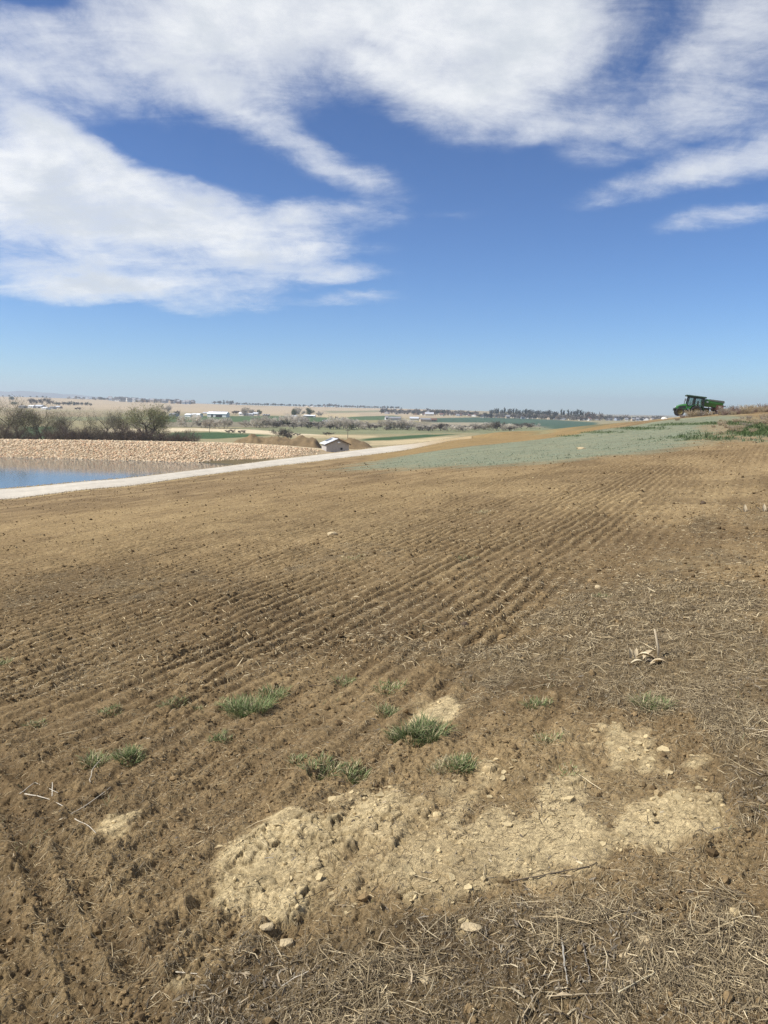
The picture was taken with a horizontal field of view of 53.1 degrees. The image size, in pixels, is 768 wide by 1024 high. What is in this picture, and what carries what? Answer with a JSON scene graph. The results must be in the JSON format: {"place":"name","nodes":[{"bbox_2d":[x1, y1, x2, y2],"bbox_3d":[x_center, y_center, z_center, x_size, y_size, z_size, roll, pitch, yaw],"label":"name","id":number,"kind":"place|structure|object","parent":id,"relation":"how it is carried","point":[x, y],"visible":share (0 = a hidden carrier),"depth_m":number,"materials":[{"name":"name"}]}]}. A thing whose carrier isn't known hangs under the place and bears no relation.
{"place":"outdoors","nodes":[
{"label":"outdoors","id":0,"kind":"place"},
{"bbox_2d":[0,391,204,403],"bbox_3d":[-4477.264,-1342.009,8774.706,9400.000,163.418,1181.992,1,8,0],"label":"distant mountains","id":1,"kind":"structure","parent":0,"point":[28,394],"depth_m":8705.96,"materials":[{"name":"grey"}]},
{"bbox_2d":[0,457,233,488],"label":"pond water","id":2,"kind":"structure","parent":0,"point":[18,472],"depth_m":119.10,"materials":[{"name":"blue liquid"}]},
{"bbox_2d":[0,436,471,499],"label":"gravel track","id":3,"kind":"structure","parent":0,"point":[28,491],"depth_m":93.52,"materials":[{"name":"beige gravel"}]},
{"bbox_2d":[0,424,767,1023],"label":"field","id":4,"kind":"structure","parent":0,"point":[260,866],"depth_m":4.55,"materials":[{"name":"soil"}]},
{"bbox_2d":[21,718,46,730],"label":"grass tuft","id":5,"kind":"object","parent":4,"relation":"on","point":[35,722],"visible":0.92,"depth_m":5.18,"materials":[{"name":"green plant"}]},
{"bbox_2d":[76,748,115,768],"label":"grass tuft","id":6,"kind":"object","parent":4,"relation":"on","point":[91,756],"visible":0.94,"depth_m":4.35,"materials":[{"name":"green plant"}]},
{"bbox_2d":[95,702,121,716],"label":"grass tuft","id":7,"kind":"object","parent":4,"relation":"on","point":[104,710],"visible":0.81,"depth_m":5.28,"materials":[{"name":"green plant"}]},
{"bbox_2d":[108,742,147,766],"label":"grass tuft","id":8,"kind":"object","parent":4,"relation":"on","point":[128,750],"visible":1,"depth_m":4.34,"materials":[{"name":"green plant"}]},
{"bbox_2d":[156,695,187,708],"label":"grass tuft","id":9,"kind":"object","parent":4,"relation":"on","point":[169,702],"visible":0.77,"depth_m":5.30,"materials":[{"name":"green plant"}]},
{"bbox_2d":[205,728,232,742],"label":"grass tuft","id":10,"kind":"object","parent":4,"relation":"on","point":[218,736],"visible":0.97,"depth_m":4.57,"materials":[{"name":"green plant"}]},
{"bbox_2d":[216,692,280,719],"bbox_3d":[-0.881,1.256,5.037,0.474,0.177,0.480,1,8,0],"label":"grass tuft","id":11,"kind":"object","parent":4,"relation":"on","point":[242,708],"visible":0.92,"depth_m":5.01,"materials":[{"name":"green plant"}]},
{"bbox_2d":[259,922,273,930],"bbox_3d":[-0.404,1.426,2.640,0.048,0.024,0.032,-2,8,-18],"label":"clay clod","id":12,"kind":"object","parent":4,"relation":"on","point":[266,926],"visible":1,"depth_m":2.63,"materials":[{"name":"soil"}]},
{"bbox_2d":[253,683,292,701],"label":"grass tuft","id":13,"kind":"object","parent":4,"relation":"on","point":[276,693],"visible":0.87,"depth_m":5.29,"materials":[{"name":"green plant"}]},
{"bbox_2d":[280,938,292,947],"bbox_3d":[-0.326,1.444,2.573,0.046,0.025,0.037,1,8,0],"label":"clay clod","id":14,"kind":"object","parent":4,"relation":"on","point":[285,942],"visible":0.99,"depth_m":2.56,"materials":[{"name":"soil"}]},
{"bbox_2d":[285,753,308,767],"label":"grass tuft","id":15,"kind":"object","parent":4,"relation":"on","point":[296,757],"visible":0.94,"depth_m":4.10,"materials":[{"name":"green plant"}]},
{"bbox_2d":[296,751,350,780],"bbox_3d":[-0.324,1.308,3.946,0.279,0.111,0.283,5,9,27],"label":"grass tuft","id":16,"kind":"object","parent":4,"relation":"on","point":[328,767],"visible":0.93,"depth_m":3.96,"materials":[{"name":"green plant"}]},
{"bbox_2d":[330,675,355,686],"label":"grass tuft","id":17,"kind":"object","parent":4,"relation":"on","point":[346,680],"visible":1,"depth_m":5.39,"materials":[{"name":"green plant"}]},
{"bbox_2d":[336,757,374,784],"bbox_3d":[-0.144,1.323,3.901,0.231,0.091,0.225,-1,8,-17],"label":"grass tuft","id":18,"kind":"object","parent":4,"relation":"on","point":[355,773],"visible":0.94,"depth_m":3.90,"materials":[{"name":"green plant"}]},
{"bbox_2d":[0,423,767,1023],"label":"soil crumbs","id":19,"kind":"object","parent":4,"relation":"on","point":[362,897],"visible":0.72,"depth_m":4.62,"materials":[{"name":"brown soil"}]},
{"bbox_2d":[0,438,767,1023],"bbox_3d":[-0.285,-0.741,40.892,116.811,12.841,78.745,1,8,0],"label":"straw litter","id":20,"kind":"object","parent":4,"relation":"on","point":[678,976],"visible":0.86,"depth_m":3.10,"materials":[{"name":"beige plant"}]},
{"bbox_2d":[372,701,400,717],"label":"grass tuft","id":21,"kind":"object","parent":4,"relation":"on","point":[389,711],"visible":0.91,"depth_m":4.70,"materials":[{"name":"green plant"}]},
{"bbox_2d":[368,678,408,696],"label":"grass tuft","id":22,"kind":"object","parent":4,"relation":"on","point":[394,686],"visible":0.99,"depth_m":5.13,"materials":[{"name":"plant"}]},
{"bbox_2d":[379,724,405,742],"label":"grass tuft","id":23,"kind":"object","parent":4,"relation":"on","point":[392,737],"visible":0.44,"depth_m":4.31,"materials":[{"name":"green plant"}]},
{"bbox_2d":[385,709,459,747],"bbox_3d":[0.220,1.211,4.244,0.447,0.168,0.424,-2,8,-23],"label":"grass tuft","id":24,"kind":"object","parent":4,"relation":"on","point":[421,728],"visible":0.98,"depth_m":4.23,"materials":[{"name":"green plant"}]},
{"bbox_2d":[420,976,433,984],"bbox_3d":[0.127,1.405,2.301,0.037,0.021,0.034,-2,8,-23],"label":"clay clod","id":25,"kind":"object","parent":4,"relation":"on","point":[424,981],"visible":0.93,"depth_m":2.29,"materials":[{"name":"soil"}]},
{"bbox_2d":[421,753,459,775],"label":"grass tuft","id":26,"kind":"object","parent":4,"relation":"on","point":[437,765],"visible":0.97,"depth_m":3.80,"materials":[{"name":"green plant"}]},
{"bbox_2d":[441,751,482,776],"bbox_3d":[0.388,1.237,3.781,0.238,0.086,0.217,-2,8,-20],"label":"grass tuft","id":27,"kind":"object","parent":4,"relation":"on","point":[462,760],"visible":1,"depth_m":3.77,"materials":[{"name":"green plant"}]},
{"bbox_2d":[215,705,715,946],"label":"clay crumbs","id":28,"kind":"object","parent":4,"relation":"on","point":[660,851],"visible":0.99,"depth_m":3.34,"materials":[{"name":"soil"}]},
{"bbox_2d":[460,922,483,932],"bbox_3d":[0.291,1.376,2.542,0.076,0.029,0.040,3,8,14],"label":"clay clod","id":29,"kind":"object","parent":4,"relation":"on","point":[467,926],"visible":0.96,"depth_m":2.53,"materials":[{"name":"soil"}]},
{"bbox_2d":[519,695,555,710],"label":"grass tuft","id":30,"kind":"object","parent":4,"relation":"on","point":[538,701],"visible":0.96,"depth_m":4.57,"materials":[{"name":"green plant"}]},
{"bbox_2d":[522,979,559,1017],"bbox_3d":[0.442,1.389,2.204,0.029,0.016,0.196,8,11,44],"label":"dry stalk","id":31,"kind":"object","parent":4,"relation":"on","point":[535,995],"visible":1,"depth_m":2.19,"materials":[{"name":"plant"}]},
{"bbox_2d":[533,730,563,743],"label":"grass tuft","id":32,"kind":"object","parent":4,"relation":"on","point":[549,738],"visible":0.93,"depth_m":4.03,"materials":[{"name":"plant"}]},
{"bbox_2d":[511,862,596,881],"bbox_3d":[0.634,1.331,2.833,0.341,0.040,0.024,-1,8,-12],"label":"dry stalk","id":33,"kind":"object","parent":4,"relation":"on","point":[551,873],"visible":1,"depth_m":2.83,"materials":[{"name":"plant"}]},
{"bbox_2d":[561,937,567,983],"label":"dry stalk","id":34,"kind":"object","parent":4,"relation":"on","point":[564,959],"visible":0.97,"depth_m":2.36,"materials":[{"name":"plant"}]},
{"bbox_2d":[545,760,588,778],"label":"grass tuft","id":35,"kind":"object","parent":4,"relation":"on","point":[573,771],"visible":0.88,"depth_m":3.62,"materials":[{"name":"plant"}]},
{"bbox_2d":[547,992,617,996],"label":"dry stalk","id":36,"kind":"object","parent":4,"relation":"on","point":[576,994],"visible":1,"depth_m":2.20,"materials":[{"name":"plant"}]},
{"bbox_2d":[618,971,655,992],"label":"dry stalk","id":37,"kind":"object","parent":4,"relation":"on","point":[635,982],"visible":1,"depth_m":2.23,"materials":[{"name":"plant"}]},
{"bbox_2d":[633,936,653,944],"bbox_3d":[0.816,1.344,2.407,0.076,0.023,0.034,1,8,-1],"label":"clay clod","id":38,"kind":"object","parent":4,"relation":"on","point":[642,939],"visible":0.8,"depth_m":2.40,"materials":[{"name":"soil"}]},
{"bbox_2d":[629,629,664,663],"bbox_3d":[1.813,0.915,5.127,0.344,0.243,0.149,1,8,0],"label":"corn stub","id":39,"kind":"object","parent":4,"relation":"on","point":[635,654],"visible":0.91,"depth_m":5.17,"materials":[{"name":"plant"}]},
{"bbox_2d":[626,690,676,713],"bbox_3d":[1.526,1.086,4.387,0.313,0.109,0.321,4,8,19],"label":"grass tuft","id":40,"kind":"object","parent":4,"relation":"on","point":[651,702],"visible":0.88,"depth_m":4.38,"materials":[{"name":"green plant"}]},
{"bbox_2d":[0,397,767,501],"bbox_3d":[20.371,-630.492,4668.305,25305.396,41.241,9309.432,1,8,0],"label":"ground","id":41,"kind":"structure","parent":0,"point":[488,438],"depth_m":299.06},
{"bbox_2d":[0,425,18,438],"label":"thicket shrub","id":42,"kind":"object","parent":41,"relation":"on","point":[6,435],"visible":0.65,"depth_m":194.05,"materials":[{"name":"brown plant"}]},
{"bbox_2d":[0,426,28,438],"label":"thicket shrub","id":43,"kind":"object","parent":41,"relation":"on","point":[14,432],"visible":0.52,"depth_m":197.25,"materials":[{"name":"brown plant"}]},
{"bbox_2d":[0,394,32,438],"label":"bare tree","id":44,"kind":"object","parent":41,"relation":"on","point":[10,421],"visible":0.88,"depth_m":201.44,"materials":[{"name":"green plant"}]},
{"bbox_2d":[0,402,39,434],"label":"bare tree","id":45,"kind":"object","parent":41,"relation":"on","point":[20,415],"visible":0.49,"depth_m":212.34,"materials":[{"name":"green plant"}]},
{"bbox_2d":[5,428,37,438],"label":"thicket shrub","id":46,"kind":"object","parent":41,"relation":"on","point":[20,433],"visible":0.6,"depth_m":194.99,"materials":[{"name":"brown plant"}]},
{"bbox_2d":[21,408,43,439],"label":"bare tree","id":47,"kind":"object","parent":41,"relation":"on","point":[33,416],"visible":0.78,"depth_m":206.34,"materials":[{"name":"green plant"}]},
{"bbox_2d":[20,404,62,438],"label":"bare tree","id":48,"kind":"object","parent":41,"relation":"on","point":[46,426],"visible":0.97,"depth_m":203.42,"materials":[{"name":"green plant"}]},
{"bbox_2d":[38,397,52,404],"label":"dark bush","id":49,"kind":"object","parent":41,"relation":"on","point":[44,399],"visible":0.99,"depth_m":1354.28,"materials":[{"name":"grey plant"}]},
{"bbox_2d":[40,424,76,439],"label":"thicket shrub","id":50,"kind":"object","parent":41,"relation":"on","point":[51,435],"visible":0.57,"depth_m":194.50,"materials":[{"name":"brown plant"}]},
{"bbox_2d":[43,410,75,434],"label":"bare tree","id":51,"kind":"object","parent":41,"relation":"on","point":[57,417],"visible":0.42,"depth_m":218.71,"materials":[{"name":"green plant"}]},
{"bbox_2d":[49,408,83,433],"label":"bare tree","id":52,"kind":"object","parent":41,"relation":"on","point":[64,420],"visible":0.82,"depth_m":207.64,"materials":[{"name":"green plant"}]},
{"bbox_2d":[61,426,93,439],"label":"thicket shrub","id":53,"kind":"object","parent":41,"relation":"on","point":[67,436],"visible":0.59,"depth_m":193.59,"materials":[{"name":"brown plant"}]},
{"bbox_2d":[69,429,94,439],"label":"thicket shrub","id":54,"kind":"object","parent":41,"relation":"on","point":[76,438],"visible":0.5,"depth_m":193.78,"materials":[{"name":"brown plant"}]},
{"bbox_2d":[76,425,102,439],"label":"thicket shrub","id":55,"kind":"object","parent":41,"relation":"on","point":[86,428],"visible":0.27,"depth_m":196.32,"materials":[{"name":"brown plant"}]},
{"bbox_2d":[79,413,104,433],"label":"bare tree","id":56,"kind":"object","parent":41,"relation":"on","point":[90,424],"visible":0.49,"depth_m":221.97,"materials":[{"name":"green plant"}]},
{"bbox_2d":[79,431,111,439],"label":"thicket shrub","id":57,"kind":"object","parent":41,"relation":"on","point":[95,435],"visible":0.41,"depth_m":194.23,"materials":[{"name":"brown plant"}]},
{"bbox_2d":[87,429,111,439],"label":"thicket shrub","id":58,"kind":"object","parent":41,"relation":"on","point":[100,438],"visible":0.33,"depth_m":193.52,"materials":[{"name":"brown plant"}]},
{"bbox_2d":[87,407,119,433],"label":"bare tree","id":59,"kind":"object","parent":41,"relation":"on","point":[108,423],"visible":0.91,"depth_m":206.56,"materials":[{"name":"green plant"}]},
{"bbox_2d":[101,405,133,430],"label":"bare tree","id":60,"kind":"object","parent":41,"relation":"on","point":[118,421],"visible":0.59,"depth_m":213.74,"materials":[{"name":"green plant"}]},
{"bbox_2d":[106,429,129,439],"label":"thicket shrub","id":61,"kind":"object","parent":41,"relation":"on","point":[115,435],"visible":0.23,"depth_m":192.83,"materials":[{"name":"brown plant"}]},
{"bbox_2d":[105,428,145,440],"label":"thicket shrub","id":62,"kind":"object","parent":41,"relation":"on","point":[122,436],"visible":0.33,"depth_m":192.75,"materials":[{"name":"brown plant"}]},
{"bbox_2d":[110,428,143,439],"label":"thicket shrub","id":63,"kind":"object","parent":41,"relation":"on","point":[120,436],"visible":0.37,"depth_m":191.93,"materials":[{"name":"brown plant"}]},
{"bbox_2d":[112,423,156,440],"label":"thicket shrub","id":64,"kind":"object","parent":41,"relation":"on","point":[126,430],"visible":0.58,"depth_m":192.66,"materials":[{"name":"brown plant"}]},
{"bbox_2d":[121,426,158,440],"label":"thicket shrub","id":65,"kind":"object","parent":41,"relation":"on","point":[137,431],"visible":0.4,"depth_m":192.28,"materials":[{"name":"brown plant"}]},
{"bbox_2d":[131,432,164,440],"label":"thicket shrub","id":66,"kind":"object","parent":41,"relation":"on","point":[149,435],"visible":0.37,"depth_m":192.13,"materials":[{"name":"brown plant"}]},
{"bbox_2d":[118,400,184,433],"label":"bare tree","id":67,"kind":"object","parent":41,"relation":"on","point":[156,418],"visible":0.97,"depth_m":201.08,"materials":[{"name":"green plant"}]},
{"bbox_2d":[145,415,170,439],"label":"bare tree","id":68,"kind":"object","parent":41,"relation":"on","point":[160,429],"visible":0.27,"depth_m":217.57,"materials":[{"name":"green plant"}]},
{"bbox_2d":[0,439,318,461],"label":"stone riprap","id":69,"kind":"object","parent":41,"relation":"on","point":[278,449],"visible":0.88,"depth_m":142.28,"materials":[{"name":"beige stone"}]},
{"bbox_2d":[157,430,187,440],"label":"thicket shrub","id":70,"kind":"object","parent":41,"relation":"on","point":[161,435],"visible":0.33,"depth_m":192.87,"materials":[{"name":"brown plant"}]},
{"bbox_2d":[163,429,196,441],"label":"thicket shrub","id":71,"kind":"object","parent":41,"relation":"on","point":[185,439],"visible":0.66,"depth_m":192.99,"materials":[{"name":"brown plant"}]},
{"bbox_2d":[175,414,201,426],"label":"willow bush","id":72,"kind":"object","parent":41,"relation":"on","point":[182,422],"visible":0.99,"depth_m":428.95,"materials":[{"name":"beige plant"}]},
{"bbox_2d":[176,433,202,441],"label":"thicket shrub","id":73,"kind":"object","parent":41,"relation":"on","point":[197,438],"visible":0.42,"depth_m":196.02,"materials":[{"name":"brown plant"}]},
{"bbox_2d":[201,419,219,428],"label":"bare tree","id":74,"kind":"object","parent":41,"relation":"on","point":[205,422],"visible":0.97,"depth_m":409.13,"materials":[{"name":"grey plant"}]},
{"bbox_2d":[206,417,226,427],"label":"willow bush","id":75,"kind":"object","parent":41,"relation":"on","point":[216,421],"visible":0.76,"depth_m":411.72,"materials":[{"name":"grey plant"}]},
{"bbox_2d":[207,411,229,416],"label":"dairy barn","id":76,"kind":"structure","parent":41,"relation":"on","point":[217,414],"depth_m":803.29,"materials":[{"name":"white metal"}]},
{"bbox_2d":[219,417,232,427],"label":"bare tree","id":77,"kind":"object","parent":41,"relation":"on","point":[227,422],"visible":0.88,"depth_m":415.76,"materials":[{"name":"grey plant"}]},
{"bbox_2d":[241,407,252,415],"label":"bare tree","id":78,"kind":"object","parent":41,"relation":"on","point":[244,409],"visible":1,"depth_m":957.14,"materials":[{"name":"grey plant"}]},
{"bbox_2d":[249,418,267,427],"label":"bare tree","id":79,"kind":"object","parent":41,"relation":"on","point":[252,422],"visible":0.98,"depth_m":434.36,"materials":[{"name":"grey plant"}]},
{"bbox_2d":[252,415,275,427],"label":"willow bush","id":80,"kind":"object","parent":41,"relation":"on","point":[267,422],"visible":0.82,"depth_m":435.93,"materials":[{"name":"grey plant"}]},
{"bbox_2d":[233,434,321,447],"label":"dirt pile","id":81,"kind":"object","parent":41,"relation":"on","point":[303,441],"visible":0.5,"depth_m":183.42,"materials":[{"name":"brown soil"}]},
{"bbox_2d":[268,428,292,436],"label":"dark bush","id":82,"kind":"object","parent":41,"relation":"on","point":[280,433],"visible":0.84,"depth_m":269.43,"materials":[{"name":"grey plant"}]},
{"bbox_2d":[284,413,303,423],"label":"willow bush","id":83,"kind":"object","parent":41,"relation":"on","point":[291,417],"visible":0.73,"depth_m":500.46,"materials":[{"name":"grey plant"}]},
{"bbox_2d":[292,415,309,426],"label":"willow bush","id":84,"kind":"object","parent":41,"relation":"on","point":[301,419],"visible":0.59,"depth_m":486.17,"materials":[{"name":"grey plant"}]},
{"bbox_2d":[323,418,342,428],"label":"willow bush","id":85,"kind":"object","parent":41,"relation":"on","point":[332,421],"visible":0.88,"depth_m":436.60,"materials":[{"name":"grey plant"}]},
{"bbox_2d":[320,438,350,451],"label":"pump shed","id":86,"kind":"structure","parent":41,"relation":"on","point":[333,445],"depth_m":149.14,"materials":[{"name":"concrete"}]},
{"bbox_2d":[327,416,349,428],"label":"willow bush","id":87,"kind":"object","parent":41,"relation":"on","point":[338,421],"visible":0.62,"depth_m":437.90,"materials":[{"name":"grey plant"}]},
{"bbox_2d":[342,418,354,429],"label":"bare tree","id":88,"kind":"object","parent":41,"relation":"on","point":[348,423],"visible":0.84,"depth_m":431.68,"materials":[{"name":"grey plant"}]},
{"bbox_2d":[331,437,372,448],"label":"dirt pile","id":89,"kind":"object","parent":41,"relation":"on","point":[355,443],"visible":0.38,"depth_m":177.11,"materials":[{"name":"brown soil"}]},
{"bbox_2d":[378,418,392,429],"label":"willow bush","id":90,"kind":"object","parent":41,"relation":"on","point":[388,424],"visible":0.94,"depth_m":445.78,"materials":[{"name":"grey plant"}]},
{"bbox_2d":[389,418,408,429],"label":"willow bush","id":91,"kind":"object","parent":41,"relation":"on","point":[401,424],"visible":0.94,"depth_m":450.63,"materials":[{"name":"grey plant"}]},
{"bbox_2d":[398,418,414,429],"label":"willow bush","id":92,"kind":"object","parent":41,"relation":"on","point":[409,423],"visible":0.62,"depth_m":455.38,"materials":[{"name":"grey plant"}]},
{"bbox_2d":[419,418,430,421],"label":"barn","id":93,"kind":"structure","parent":41,"relation":"on","point":[424,419],"depth_m":762.96,"materials":[{"name":"beige metal"}]},
{"bbox_2d":[441,425,456,430],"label":"willow bush","id":94,"kind":"object","parent":41,"relation":"on","point":[446,428],"visible":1,"depth_m":444.02,"materials":[{"name":"grey plant"}]},
{"bbox_2d":[483,422,499,429],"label":"willow bush","id":95,"kind":"object","parent":41,"relation":"on","point":[488,425],"visible":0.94,"depth_m":469.87,"materials":[{"name":"plant"}]},
{"bbox_2d":[491,421,504,430],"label":"dark bush","id":96,"kind":"object","parent":41,"relation":"on","point":[498,424],"visible":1,"depth_m":466.76,"materials":[{"name":"green plant"}]},
{"bbox_2d":[514,423,534,428],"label":"dark bush","id":97,"kind":"object","parent":41,"relation":"on","point":[522,424],"visible":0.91,"depth_m":535.32,"materials":[{"name":"green plant"}]},
{"bbox_2d":[355,416,767,470],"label":"short grass","id":98,"kind":"structure","parent":41,"relation":"on","point":[762,429],"depth_m":51.98,"materials":[{"name":"green plant"}]},
{"bbox_2d":[673,395,706,415],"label":"tractor","id":99,"kind":"object","parent":41,"relation":"on","point":[678,409],"visible":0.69,"depth_m":104.27,"materials":[{"name":"green metal"}]},
{"bbox_2d":[700,399,725,413],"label":"grain cart","id":100,"kind":"object","parent":99,"relation":"attached to","point":[712,404],"visible":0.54,"depth_m":104.08,"materials":[{"name":"metal"}]},
{"bbox_2d":[684,409,697,416],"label":"dry weed","id":101,"kind":"object","parent":41,"relation":"on","point":[691,414],"visible":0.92,"depth_m":101.19,"materials":[{"name":"beige plant"}]},
{"bbox_2d":[718,405,729,414],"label":"dry weed","id":102,"kind":"object","parent":41,"relation":"on","point":[720,409],"visible":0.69,"depth_m":98.10,"materials":[{"name":"beige plant"}]},
{"bbox_2d":[737,404,757,413],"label":"dry weed","id":103,"kind":"object","parent":41,"relation":"on","point":[745,411],"visible":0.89,"depth_m":95.41,"materials":[{"name":"beige plant"}]},
{"bbox_2d":[1,565,766,902],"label":"seedling grass","id":104,"kind":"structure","parent":0,"point":[353,707],"depth_m":4.10,"materials":[{"name":"green plant"}]},
{"bbox_2d":[0,0,767,415],"label":"sky","id":105,"kind":"structure","parent":0,"point":[468,205],"materials":[{"name":"blue"}]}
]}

